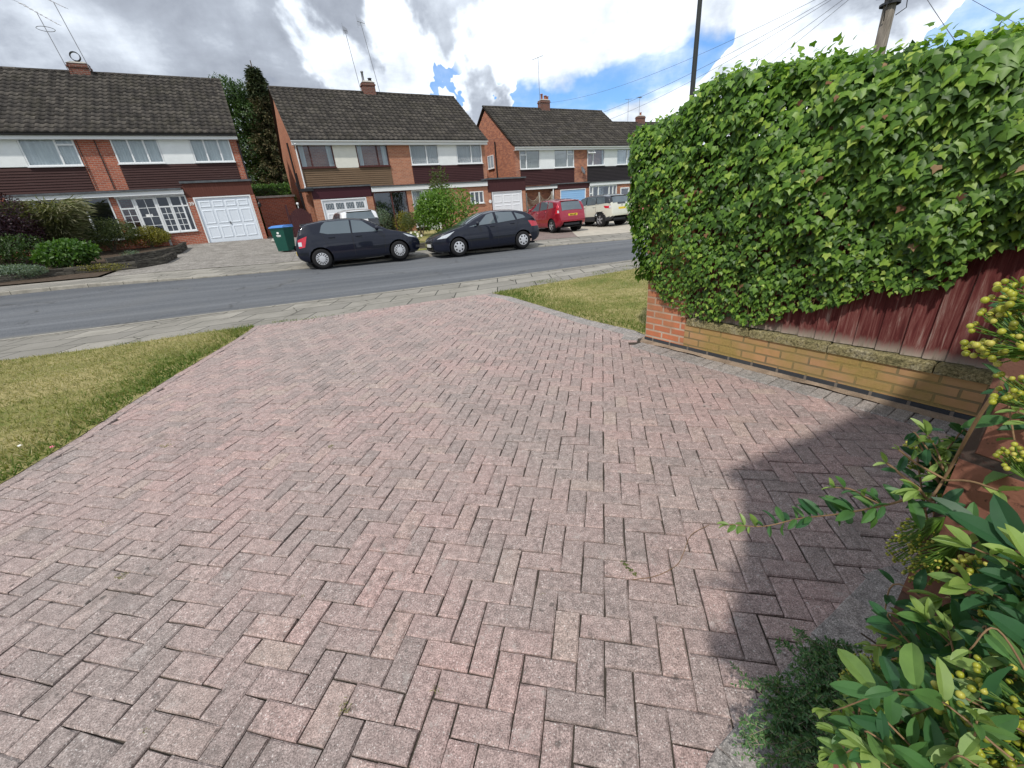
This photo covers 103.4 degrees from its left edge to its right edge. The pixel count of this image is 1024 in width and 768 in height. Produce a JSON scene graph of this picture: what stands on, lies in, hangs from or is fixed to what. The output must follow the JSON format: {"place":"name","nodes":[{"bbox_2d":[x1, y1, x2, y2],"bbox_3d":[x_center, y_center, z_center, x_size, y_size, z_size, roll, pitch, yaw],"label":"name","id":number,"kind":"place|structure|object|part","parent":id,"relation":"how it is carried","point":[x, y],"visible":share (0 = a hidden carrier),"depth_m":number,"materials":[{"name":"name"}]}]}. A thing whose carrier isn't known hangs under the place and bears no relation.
{"place":"outdoors","nodes":[
{"label":"outdoors","id":0,"kind":"place"},
{"bbox_2d":[0,324,253,483],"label":"lawn","id":1,"kind":"structure","parent":0,"point":[8,408],"depth_m":4.79,"materials":[{"name":"green plant"}]},
{"bbox_2d":[0,233,632,291],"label":"pavement","id":2,"kind":"structure","parent":0,"point":[223,270],"depth_m":13.48,"materials":[{"name":"grey concrete"}]},
{"bbox_2d":[0,245,175,284],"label":"flower bed","id":3,"kind":"object","parent":2,"relation":"on","point":[106,254],"visible":0.3,"depth_m":15.62,"materials":[{"name":"soil"}]},
{"bbox_2d":[0,232,43,265],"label":"green shrub","id":4,"kind":"object","parent":3,"relation":"on","point":[13,249],"visible":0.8,"depth_m":14.95,"materials":[{"name":"green plant"}]},
{"bbox_2d":[0,263,48,277],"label":"hebe","id":5,"kind":"object","parent":3,"relation":"on","point":[20,268],"visible":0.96,"depth_m":13.25,"materials":[{"name":"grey plant"}]},
{"bbox_2d":[0,192,50,263],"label":"purple maple","id":6,"kind":"object","parent":3,"relation":"on","point":[8,225],"visible":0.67,"depth_m":15.52,"materials":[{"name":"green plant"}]},
{"bbox_2d":[0,194,96,246],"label":"grassy bush","id":7,"kind":"object","parent":3,"relation":"on","point":[70,219],"visible":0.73,"depth_m":16.58,"materials":[{"name":"leaf"},{"name":"grass"}]},
{"bbox_2d":[29,237,101,267],"bbox_3d":[-16.413,-4.843,14.990,2.366,1.177,1.623,-5,24,0],"label":"green shrub","id":8,"kind":"object","parent":3,"relation":"on","point":[67,252],"visible":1,"depth_m":14.63,"materials":[{"name":"green plant"}]},
{"bbox_2d":[70,263,127,271],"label":"ground cover","id":9,"kind":"object","parent":3,"relation":"on","point":[100,265],"visible":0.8,"depth_m":14.00,"materials":[{"name":"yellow plant"}]},
{"bbox_2d":[79,216,140,251],"bbox_3d":[-18.176,-6.677,18.167,2.612,1.609,1.921,-5,24,0],"label":"olive shrub","id":10,"kind":"object","parent":3,"relation":"on","point":[107,232],"visible":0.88,"depth_m":17.97,"materials":[{"name":"green plant"}]},
{"bbox_2d":[121,250,138,254],"bbox_3d":[-15.472,-5.231,16.457,0.813,0.443,0.632,-5,24,0],"label":"hebe","id":11,"kind":"object","parent":3,"relation":"on","point":[133,252],"visible":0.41,"depth_m":16.36,"materials":[{"name":"green plant"}]},
{"bbox_2d":[127,225,170,247],"bbox_3d":[-17.324,-6.985,19.258,1.970,1.097,1.285,-5,24,0],"label":"golden shrub","id":12,"kind":"object","parent":3,"relation":"on","point":[154,233],"visible":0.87,"depth_m":19.13,"materials":[{"name":"yellow plant"}]},
{"bbox_2d":[0,259,642,360],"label":"pavement","id":13,"kind":"structure","parent":0,"point":[63,342],"depth_m":7.94,"materials":[{"name":"grey concrete"}]},
{"bbox_2d":[107,265,639,345],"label":"weeds","id":14,"kind":"object","parent":13,"relation":"on","point":[338,315],"visible":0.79,"depth_m":7.42,"materials":[{"name":"green plant"}]},
{"bbox_2d":[689,0,701,98],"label":"street lamp","id":15,"kind":"object","parent":13,"relation":"on","point":[696,47],"visible":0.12,"depth_m":8.63,"materials":[{"name":"grey metal"}]},
{"bbox_2d":[0,238,648,339],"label":"road","id":16,"kind":"structure","parent":0,"point":[37,313],"depth_m":10.84,"materials":[{"name":"grey asphalt"}]},
{"bbox_2d":[0,238,631,295],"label":"kerb","id":17,"kind":"structure","parent":16,"relation":"on","point":[13,292],"depth_m":12.41,"materials":[{"name":"concrete"}]},
{"bbox_2d":[296,218,419,268],"bbox_3d":[-5.382,-4.981,14.159,4.030,1.575,2.017,-15,24,-22],"label":"parked car","id":18,"kind":"object","parent":16,"relation":"on","point":[322,244],"visible":1,"depth_m":13.30,"materials":[{"name":"black paint"}]},
{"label":"window","id":19,"kind":"part","parent":18,"relation":"part of","materials":[{"name":"grey glass"}]},
{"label":"window","id":20,"kind":"part","parent":18,"relation":"part of","materials":[{"name":"grey glass"}]},
{"bbox_2d":[425,210,538,256],"bbox_3d":[-1.148,-5.708,15.279,4.174,1.499,1.980,-14,24,-21],"label":"parked car","id":21,"kind":"object","parent":16,"relation":"on","point":[494,228],"visible":1,"depth_m":14.60,"materials":[{"name":"black paint"}]},
{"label":"window","id":22,"kind":"part","parent":21,"relation":"part of","materials":[{"name":"grey glass"}]},
{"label":"window","id":23,"kind":"part","parent":21,"relation":"part of","materials":[{"name":"grey glass"}]},
{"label":"window","id":24,"kind":"part","parent":21,"relation":"part of","materials":[{"name":"grey glass"}]},
{"bbox_2d":[872,0,907,54],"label":"telegraph pole","id":25,"kind":"object","parent":16,"relation":"on","point":[888,7],"visible":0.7,"depth_m":10.93,"materials":[{"name":"brown wood"}]},
{"bbox_2d":[489,0,825,139],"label":"telephone wire","id":26,"kind":"object","parent":25,"relation":"attached to","point":[684,76],"visible":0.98,"depth_m":15.04,"materials":[{"name":"grey"}]},
{"bbox_2d":[530,1,828,141],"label":"telephone wire","id":27,"kind":"object","parent":25,"relation":"attached to","point":[709,71],"visible":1,"depth_m":15.18,"materials":[{"name":"grey"}]},
{"bbox_2d":[550,0,813,102],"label":"telephone wire","id":28,"kind":"object","parent":25,"relation":"attached to","point":[699,54],"visible":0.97,"depth_m":16.75,"materials":[{"name":"grey"}]},
{"bbox_2d":[614,0,841,142],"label":"telephone wire","id":29,"kind":"object","parent":25,"relation":"attached to","point":[785,41],"visible":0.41,"depth_m":13.91,"materials":[{"name":"grey"}]},
{"bbox_2d":[714,0,847,105],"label":"telephone wire","id":30,"kind":"object","parent":25,"relation":"attached to","point":[807,33],"visible":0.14,"depth_m":13.80,"materials":[{"name":"grey"}]},
{"bbox_2d":[927,0,954,39],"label":"telephone wire","id":31,"kind":"object","parent":25,"relation":"attached to","point":[940,19],"visible":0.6,"depth_m":7.77,"materials":[{"name":"grey"}]},
{"bbox_2d":[973,0,1017,23],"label":"telephone wire","id":32,"kind":"object","parent":25,"relation":"attached to","point":[993,11],"visible":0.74,"depth_m":12.79,"materials":[{"name":"grey"}]},
{"bbox_2d":[0,215,651,483],"bbox_3d":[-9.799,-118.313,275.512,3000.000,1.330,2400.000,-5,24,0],"label":"ground","id":33,"kind":"structure","parent":0,"point":[168,271],"depth_m":13.68,"materials":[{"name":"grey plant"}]},
{"bbox_2d":[0,0,266,255],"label":"semi detached houses","id":34,"kind":"structure","parent":33,"relation":"on","point":[163,152],"depth_m":19.27,"materials":[{"name":"red brick"}]},
{"bbox_2d":[16,140,84,167],"bbox_3d":[-20.177,-10.168,17.682,1.860,1.235,0.236,-17,26,-25],"label":"window","id":35,"kind":"structure","parent":34,"relation":"in","point":[37,153],"depth_m":17.75,"materials":[{"name":"white glass"}]},
{"bbox_2d":[18,197,124,241],"bbox_3d":[-19.668,-7.226,18.038,3.280,1.815,0.190,-17,26,-25],"label":"window","id":36,"kind":"structure","parent":34,"relation":"in","point":[107,198],"depth_m":18.32,"materials":[{"name":"white plastic"}]},
{"bbox_2d":[115,198,144,235],"bbox_3d":[-17.821,-7.813,18.946,0.640,1.645,0.190,-17,26,-25],"label":"window","id":37,"kind":"structure","parent":34,"relation":"in","point":[121,209],"depth_m":18.82,"materials":[{"name":"white plastic"}]},
{"bbox_2d":[109,140,165,164],"bbox_3d":[-17.564,-10.972,18.976,1.810,1.195,0.236,-17,26,-25],"label":"window","id":38,"kind":"structure","parent":34,"relation":"in","point":[127,152],"depth_m":19.04,"materials":[{"name":"white glass"}]},
{"bbox_2d":[132,197,171,246],"bbox_3d":[-17.180,-7.668,19.395,0.880,2.365,0.190,-17,26,-25],"label":"door","id":39,"kind":"structure","parent":34,"relation":"in","point":[134,199],"depth_m":19.17,"materials":[{"name":"white plastic"}]},
{"bbox_2d":[154,196,180,232],"bbox_3d":[-16.628,-8.171,19.540,0.560,1.645,0.190,-17,26,-25],"label":"window","id":40,"kind":"structure","parent":34,"relation":"in","point":[178,231],"depth_m":19.54,"materials":[{"name":"white plastic"}]},
{"bbox_2d":[168,195,197,231],"bbox_3d":[-16.105,-8.328,19.800,0.750,1.645,0.190,-17,26,-25],"label":"window","id":41,"kind":"structure","parent":34,"relation":"in","point":[191,230],"depth_m":19.79,"materials":[{"name":"white plastic"}]},
{"bbox_2d":[188,140,235,162],"bbox_3d":[-15.022,-11.735,20.242,1.750,1.195,0.236,-17,26,-25],"label":"window","id":42,"kind":"structure","parent":34,"relation":"in","point":[204,151],"depth_m":20.32,"materials":[{"name":"white plastic"}]},
{"bbox_2d":[193,195,262,242],"bbox_3d":[-14.488,-8.458,20.749,2.450,2.150,0.100,-17,26,-25],"label":"garage door","id":43,"kind":"structure","parent":34,"relation":"in","point":[228,218],"depth_m":20.71,"materials":[{"name":"white plastic"}]},
{"bbox_2d":[103,236,296,276],"bbox_3d":[-13.151,-6.302,19.018,5.724,0.718,12.784,-14,25,-19],"label":"driveway concrete","id":44,"kind":"object","parent":33,"relation":"on","point":[229,253],"visible":0.73,"depth_m":16.41,"materials":[{"name":"grey concrete"}]},
{"bbox_2d":[0,252,177,285],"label":"planter wall","id":45,"kind":"structure","parent":44,"relation":"on","point":[167,258],"depth_m":14.08,"materials":[{"name":"stone"}]},
{"bbox_2d":[104,242,187,263],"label":"planter wall","id":46,"kind":"structure","parent":44,"relation":"on","point":[181,247],"depth_m":16.22,"materials":[{"name":"stone"}]},
{"bbox_2d":[268,224,295,250],"bbox_3d":[-9.775,-6.244,17.365,0.640,1.090,0.830,-2,24,6],"label":"wheelie bin","id":47,"kind":"object","parent":44,"relation":"on","point":[283,238],"visible":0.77,"depth_m":17.13,"materials":[{"name":"teal plastic"}]},
{"bbox_2d":[284,202,312,236],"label":"arched gate","id":48,"kind":"structure","parent":44,"relation":"on","point":[298,220],"depth_m":22.46,"materials":[{"name":"wood"}]},
{"bbox_2d":[208,72,286,186],"bbox_3d":[-20.204,-17.425,31.692,5.006,11.372,5.000,4,25,19],"label":"broadleaf tree","id":49,"kind":"object","parent":33,"relation":"on","point":[237,100],"visible":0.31,"depth_m":29.58,"materials":[{"name":"green plant"}]},
{"bbox_2d":[241,60,290,195],"bbox_3d":[-18.535,-17.601,31.097,7.981,11.900,7.414,5,25,20],"label":"conifer tree","id":50,"kind":"object","parent":33,"relation":"on","point":[256,85],"visible":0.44,"depth_m":29.77,"materials":[{"name":"green plant"}]},
{"bbox_2d":[251,182,291,235],"bbox_3d":[-16.555,-13.031,31.101,6.262,4.644,1.703,-17,26,-25],"label":"hedge","id":51,"kind":"object","parent":33,"relation":"on","point":[278,189],"visible":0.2,"depth_m":29.55,"materials":[{"name":"green plant"}]},
{"bbox_2d":[256,194,297,236],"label":"brick outhouse","id":52,"kind":"structure","parent":33,"relation":"on","point":[273,210],"depth_m":24.10,"materials":[{"name":"brick"}]},
{"bbox_2d":[292,251,301,261],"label":"driveway house two","id":53,"kind":"structure","parent":33,"relation":"on","point":[296,258],"depth_m":15.43,"materials":[{"name":"concrete"}]},
{"bbox_2d":[333,209,380,225],"bbox_3d":[-7.719,-7.602,19.805,2.123,1.694,4.195,-17,26,-26],"label":"parked car","id":54,"kind":"object","parent":53,"relation":"on","point":[370,215],"visible":0.28,"depth_m":18.16,"materials":[{"name":"grey paint"}]},
{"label":"rear window","id":55,"kind":"part","parent":54,"relation":"part of","materials":[{"name":"grey glass"}]},
{"bbox_2d":[372,207,392,227],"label":"fir bush","id":56,"kind":"object","parent":53,"relation":"on","point":[380,217],"visible":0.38,"depth_m":22.73,"materials":[{"name":"green plant"}]},
{"bbox_2d":[0,259,637,340],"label":"kerb","id":57,"kind":"structure","parent":33,"relation":"on","point":[300,302],"depth_m":8.88,"materials":[{"name":"concrete"}]},
{"bbox_2d":[267,18,526,231],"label":"semi detached houses","id":58,"kind":"structure","parent":33,"relation":"on","point":[367,146],"depth_m":24.64,"materials":[{"name":"orange brick"}]},
{"bbox_2d":[296,145,336,168],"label":"window","id":59,"kind":"structure","parent":58,"relation":"in","point":[330,155],"depth_m":22.46,"materials":[{"name":"grey glass"}]},
{"bbox_2d":[321,197,367,219],"bbox_3d":[-9.487,-9.563,23.423,2.470,2.160,0.100,-17,26,-26],"label":"garage door","id":60,"kind":"structure","parent":58,"relation":"in","point":[333,206],"depth_m":23.01,"materials":[{"name":"white paint"}]},
{"bbox_2d":[355,145,390,167],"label":"window","id":61,"kind":"structure","parent":58,"relation":"in","point":[385,157],"depth_m":24.00,"materials":[{"name":"grey glass"}]},
{"bbox_2d":[372,191,412,231],"bbox_3d":[-7.202,-10.369,24.554,2.090,2.375,0.190,-17,26,-26],"label":"window","id":62,"kind":"structure","parent":58,"relation":"in","point":[391,192],"depth_m":24.40,"materials":[{"name":"black glass"}]},
{"bbox_2d":[411,190,423,227],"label":"window","id":63,"kind":"structure","parent":58,"relation":"in","point":[415,193],"depth_m":25.00,"materials":[{"name":"white plastic"}]},
{"bbox_2d":[409,145,440,165],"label":"window","id":64,"kind":"structure","parent":58,"relation":"in","point":[420,155],"depth_m":25.30,"materials":[{"name":"white glass"}]},
{"bbox_2d":[455,145,483,164],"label":"window","id":65,"kind":"structure","parent":58,"relation":"in","point":[466,154],"depth_m":26.69,"materials":[{"name":"white plastic"}]},
{"bbox_2d":[470,191,483,203],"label":"window","id":66,"kind":"structure","parent":58,"relation":"in","point":[473,192],"depth_m":26.90,"materials":[{"name":"white plastic"}]},
{"bbox_2d":[492,190,522,210],"bbox_3d":[-0.292,-12.302,28.241,2.380,2.130,0.100,-17,26,-26],"label":"garage door","id":67,"kind":"structure","parent":58,"relation":"in","point":[504,200],"depth_m":28.07,"materials":[{"name":"white paint"}]},
{"bbox_2d":[412,229,441,250],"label":"lawn","id":68,"kind":"structure","parent":33,"relation":"on","point":[425,236],"depth_m":22.56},
{"bbox_2d":[392,211,414,231],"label":"golden bush","id":69,"kind":"object","parent":68,"relation":"on","point":[403,228],"visible":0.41,"depth_m":22.95,"materials":[{"name":"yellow plant"}]},
{"bbox_2d":[406,231,421,239],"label":"white flowers","id":70,"kind":"object","parent":68,"relation":"on","point":[416,234],"visible":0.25,"depth_m":19.32,"materials":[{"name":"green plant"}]},
{"bbox_2d":[401,209,436,235],"bbox_3d":[-5.046,-8.791,22.074,2.136,1.483,1.896,-5,24,0],"label":"olive bush","id":71,"kind":"object","parent":68,"relation":"on","point":[408,221],"visible":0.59,"depth_m":21.90,"materials":[{"name":"green plant"}]},
{"bbox_2d":[420,242,425,248],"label":"planter wall","id":72,"kind":"structure","parent":68,"relation":"on","point":[422,245],"depth_m":17.09,"materials":[{"name":"stone"}]},
{"bbox_2d":[427,165,451,227],"bbox_3d":[-3.878,-9.921,21.995,1.310,3.508,1.194,-5,24,0],"label":"red tip bush","id":73,"kind":"object","parent":68,"relation":"on","point":[433,185],"visible":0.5,"depth_m":21.41,"materials":[{"name":"green plant"}]},
{"bbox_2d":[412,184,478,232],"bbox_3d":[-3.208,-8.305,19.661,3.315,2.565,2.616,-5,24,0],"label":"laurel bush","id":74,"kind":"object","parent":68,"relation":"on","point":[432,210],"visible":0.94,"depth_m":19.00,"materials":[{"name":"green plant"}]},
{"bbox_2d":[526,191,552,212],"bbox_3d":[2.098,-13.369,30.583,2.390,2.050,0.100,-17,26,-26],"label":"trellis fence","id":75,"kind":"object","parent":33,"relation":"on","point":[536,199],"visible":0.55,"depth_m":30.22,"materials":[{"name":"wood"}]},
{"bbox_2d":[529,227,576,240],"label":"driveway blocks","id":76,"kind":"structure","parent":33,"relation":"on","point":[545,234],"depth_m":19.57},
{"bbox_2d":[528,199,584,232],"bbox_3d":[2.100,-8.959,21.607,2.006,1.625,4.125,-15,26,-22],"label":"parked car","id":77,"kind":"object","parent":76,"relation":"on","point":[554,215],"visible":0.82,"depth_m":20.11,"materials":[{"name":"red paint"}]},
{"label":"window","id":78,"kind":"part","parent":77,"relation":"part of","materials":[{"name":"grey glass"}]},
{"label":"window","id":79,"kind":"part","parent":77,"relation":"part of","materials":[{"name":"grey glass"}]},
{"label":"rear window","id":80,"kind":"part","parent":77,"relation":"part of","materials":[{"name":"grey glass"}]},
{"bbox_2d":[477,55,632,215],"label":"semi detached houses","id":81,"kind":"structure","parent":33,"relation":"on","point":[587,158],"depth_m":31.89,"materials":[{"name":"brick"}]},
{"bbox_2d":[487,155,494,169],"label":"window","id":82,"kind":"structure","parent":81,"relation":"in","point":[490,159],"depth_m":32.43,"materials":[{"name":"white plastic"}]},
{"bbox_2d":[519,150,540,169],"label":"window","id":83,"kind":"structure","parent":81,"relation":"in","point":[529,160],"depth_m":30.18,"materials":[{"name":"grey glass"}]},
{"bbox_2d":[554,150,574,167],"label":"window","id":84,"kind":"structure","parent":81,"relation":"in","point":[562,158],"depth_m":31.51,"materials":[{"name":"grey glass"}]},
{"bbox_2d":[560,188,585,200],"bbox_3d":[4.847,-14.291,32.099,2.500,2.150,0.100,-17,26,-26],"label":"garage door","id":85,"kind":"structure","parent":81,"relation":"in","point":[580,194],"depth_m":31.83,"materials":[{"name":"blue paint"}]},
{"bbox_2d":[587,150,605,165],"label":"window","id":86,"kind":"structure","parent":81,"relation":"in","point":[603,151],"depth_m":33.03,"materials":[{"name":"white plastic"}]},
{"bbox_2d":[589,184,616,215],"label":"window","id":87,"kind":"structure","parent":81,"relation":"in","point":[615,185],"depth_m":33.01,"materials":[{"name":"white plastic"}]},
{"bbox_2d":[617,149,630,164],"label":"window","id":88,"kind":"structure","parent":81,"relation":"in","point":[622,154],"depth_m":34.15,"materials":[{"name":"white glass"}]},
{"bbox_2d":[613,96,658,210],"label":"house","id":89,"kind":"structure","parent":33,"relation":"on","point":[625,127],"depth_m":41.97,"materials":[{"name":"red brick"}]},
{"bbox_2d":[717,276,1023,767],"bbox_3d":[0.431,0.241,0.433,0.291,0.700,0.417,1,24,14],"label":"firethorn","id":90,"kind":"object","parent":33,"relation":"on","point":[947,695],"visible":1,"depth_m":0.34,"materials":[{"name":"green plant"}]},
{"bbox_2d":[0,293,968,767],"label":"driveway","id":91,"kind":"structure","parent":0,"point":[250,425],"depth_m":2.05,"materials":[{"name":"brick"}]},
{"bbox_2d":[102,373,542,736],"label":"weeds","id":92,"kind":"object","parent":91,"relation":"on","point":[118,577],"visible":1,"depth_m":1.45,"materials":[{"name":"green plant"}]},
{"bbox_2d":[620,560,636,576],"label":"fallen sprig","id":93,"kind":"object","parent":91,"relation":"on","point":[625,564],"visible":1,"depth_m":1.86,"materials":[{"name":"green plant"}]},
{"bbox_2d":[632,525,708,579],"bbox_3d":[0.787,0.800,1.909,0.557,0.017,0.070,-18,27,-28],"label":"fallen twig","id":94,"kind":"object","parent":91,"relation":"on","point":[678,562],"visible":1,"depth_m":1.86,"materials":[{"name":"brown wood"}]},
{"bbox_2d":[640,336,967,424],"bbox_3d":[2.502,-0.021,3.469,0.245,0.017,3.588,-18,27,-27],"label":"mortar fillet","id":95,"kind":"object","parent":91,"relation":"on","point":[932,414],"visible":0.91,"depth_m":3.36,"materials":[{"name":"grey concrete"}]},
{"bbox_2d":[644,145,993,419],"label":"garden wall","id":96,"kind":"structure","parent":91,"relation":"on","point":[949,389],"depth_m":3.33,"materials":[{"name":"brick"}]},
{"bbox_2d":[624,8,1023,326],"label":"ivy","id":97,"kind":"object","parent":96,"relation":"attached to","point":[957,106],"visible":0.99,"depth_m":2.80,"materials":[{"name":"green plant"}]},
{"bbox_2d":[688,125,1023,368],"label":"wooden fence","id":98,"kind":"object","parent":96,"relation":"on","point":[931,324],"visible":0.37,"depth_m":2.88,"materials":[{"name":"red wood"}]},
{"bbox_2d":[861,633,875,643],"bbox_3d":[1.259,1.111,1.129,2.032,0.001,0.809,-23,30,-36],"label":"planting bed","id":99,"kind":"object","parent":91,"relation":"on","point":[871,640],"depth_m":1.50,"materials":[{"name":"soil"}]},
{"bbox_2d":[730,626,863,767],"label":"cotoneaster","id":100,"kind":"object","parent":99,"relation":"on","point":[824,665],"visible":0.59,"depth_m":1.20,"materials":[{"name":"green plant"}]},
{"bbox_2d":[828,331,1023,767],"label":"brick wall","id":101,"kind":"structure","parent":91,"relation":"on","point":[977,461],"depth_m":0.45,"materials":[{"name":"brick"},{"name":"mortar"}]},
{"bbox_2d":[0,0,1023,184],"label":"sky","id":102,"kind":"structure","parent":0,"point":[478,53],"materials":[{"name":"white"}]},
{"bbox_2d":[494,268,647,333],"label":"lawn","id":103,"kind":"structure","parent":0,"point":[631,299],"depth_m":7.17,"materials":[{"name":"green plant"}]},
{"bbox_2d":[568,221,647,236],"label":"pale driveway","id":104,"kind":"structure","parent":0,"point":[595,229],"depth_m":20.39,"materials":[{"name":"concrete"}]},
{"bbox_2d":[581,194,629,226],"bbox_3d":[4.817,-9.960,23.330,2.098,1.694,4.195,-18,27,-27],"label":"parked car","id":105,"kind":"object","parent":104,"relation":"on","point":[606,209],"visible":0.71,"depth_m":21.87,"materials":[{"name":"beige paint"}]},
{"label":"window","id":106,"kind":"part","parent":105,"relation":"part of","materials":[{"name":"grey glass"}]},
{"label":"window","id":107,"kind":"part","parent":105,"relation":"part of","materials":[{"name":"grey glass"}]},
{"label":"rear window","id":108,"kind":"part","parent":105,"relation":"part of","materials":[{"name":"grey glass"}]}
]}

